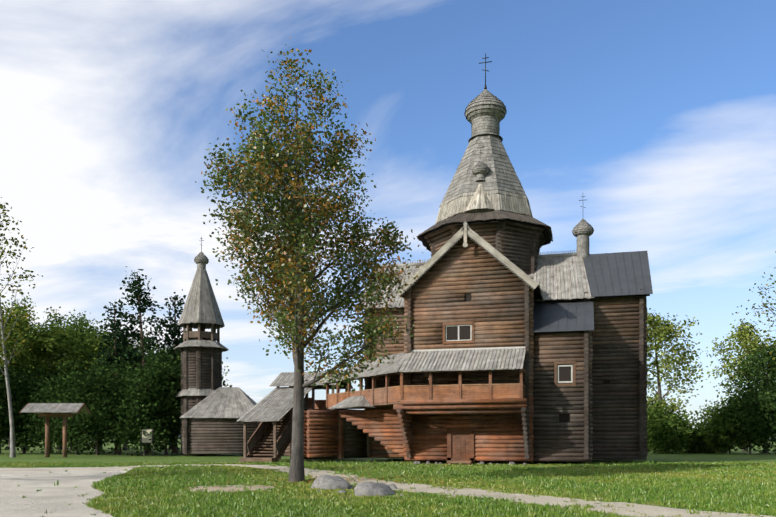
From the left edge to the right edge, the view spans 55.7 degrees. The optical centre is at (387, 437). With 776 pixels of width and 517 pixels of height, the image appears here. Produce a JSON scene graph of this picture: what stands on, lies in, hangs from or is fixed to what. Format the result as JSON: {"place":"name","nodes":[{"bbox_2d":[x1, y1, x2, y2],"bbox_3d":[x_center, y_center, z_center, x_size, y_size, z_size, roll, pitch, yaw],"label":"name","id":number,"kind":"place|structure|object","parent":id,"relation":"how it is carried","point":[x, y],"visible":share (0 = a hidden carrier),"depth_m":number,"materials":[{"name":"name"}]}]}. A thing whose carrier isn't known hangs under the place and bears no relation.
{"place":"outdoors","nodes":[
{"label":"outdoors","id":0,"kind":"place"},
{"bbox_2d":[0,439,775,515],"bbox_3d":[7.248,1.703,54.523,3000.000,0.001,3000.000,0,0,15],"label":"ground grass","id":1,"kind":"structure","parent":0,"point":[37,456],"depth_m":59.90,"materials":[{"name":"green plant"}]},
{"bbox_2d":[19,403,90,456],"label":"wooden shelter","id":2,"kind":"object","parent":1,"relation":"on","point":[47,411],"visible":1,"depth_m":63.17,"materials":[{"name":"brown wood"}]},
{"bbox_2d":[0,467,132,516],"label":"gravel yard","id":3,"kind":"structure","parent":1,"relation":"on","point":[50,497],"depth_m":22.72,"materials":[{"name":"beige gravel"}]},
{"bbox_2d":[140,429,153,455],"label":"info sign","id":4,"kind":"object","parent":1,"relation":"on","point":[143,439],"visible":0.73,"depth_m":67.44,"materials":[{"name":"paint"}]},
{"bbox_2d":[174,236,260,454],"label":"bell tower","id":5,"kind":"structure","parent":1,"relation":"on","point":[213,410],"depth_m":67.83,"materials":[{"name":"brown wood"}]},
{"bbox_2d":[188,485,273,491],"bbox_3d":[-5.204,1.691,24.377,2.962,0.001,3.515,0,0,-16],"label":"bare soil patch","id":6,"kind":"object","parent":1,"relation":"on","point":[227,488],"visible":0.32,"depth_m":24.39,"materials":[{"name":"beige soil"}]},
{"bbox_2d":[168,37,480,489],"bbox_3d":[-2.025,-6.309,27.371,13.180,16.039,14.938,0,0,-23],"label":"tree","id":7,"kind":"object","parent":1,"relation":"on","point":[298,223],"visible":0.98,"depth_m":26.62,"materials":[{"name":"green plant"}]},
{"bbox_2d":[311,475,350,489],"bbox_3d":[-1.901,1.564,24.354,1.484,0.657,0.958,0,0,21],"label":"boulder","id":8,"kind":"object","parent":1,"relation":"on","point":[324,482],"visible":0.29,"depth_m":24.01,"materials":[{"name":"grey stone"}]},
{"bbox_2d":[354,482,395,496],"bbox_3d":[-0.340,1.597,21.642,1.323,0.606,1.088,0,0,-6],"label":"boulder","id":9,"kind":"object","parent":1,"relation":"on","point":[370,489],"visible":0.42,"depth_m":21.24,"materials":[{"name":"grey stone"}]},
{"bbox_2d":[0,464,773,516],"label":"footpath","id":10,"kind":"structure","parent":1,"relation":"on","point":[648,510],"depth_m":20.77,"materials":[{"name":"beige gravel"}]},
{"bbox_2d":[0,197,775,456],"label":"trees","id":11,"kind":"object","parent":1,"relation":"on","point":[120,385],"visible":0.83,"depth_m":76.67,"materials":[{"name":"green plant"}]},
{"bbox_2d":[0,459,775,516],"bbox_3d":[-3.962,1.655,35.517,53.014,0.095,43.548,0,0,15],"label":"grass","id":12,"kind":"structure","parent":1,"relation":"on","point":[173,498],"depth_m":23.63,"materials":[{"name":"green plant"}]},
{"bbox_2d":[236,53,652,464],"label":"church","id":13,"kind":"structure","parent":1,"relation":"on","point":[516,347],"depth_m":47.48,"materials":[{"name":"brown wood"}]},
{"bbox_2d":[0,0,775,428],"label":"sky","id":14,"kind":"structure","parent":0,"point":[661,114],"materials":[{"name":"blue"}]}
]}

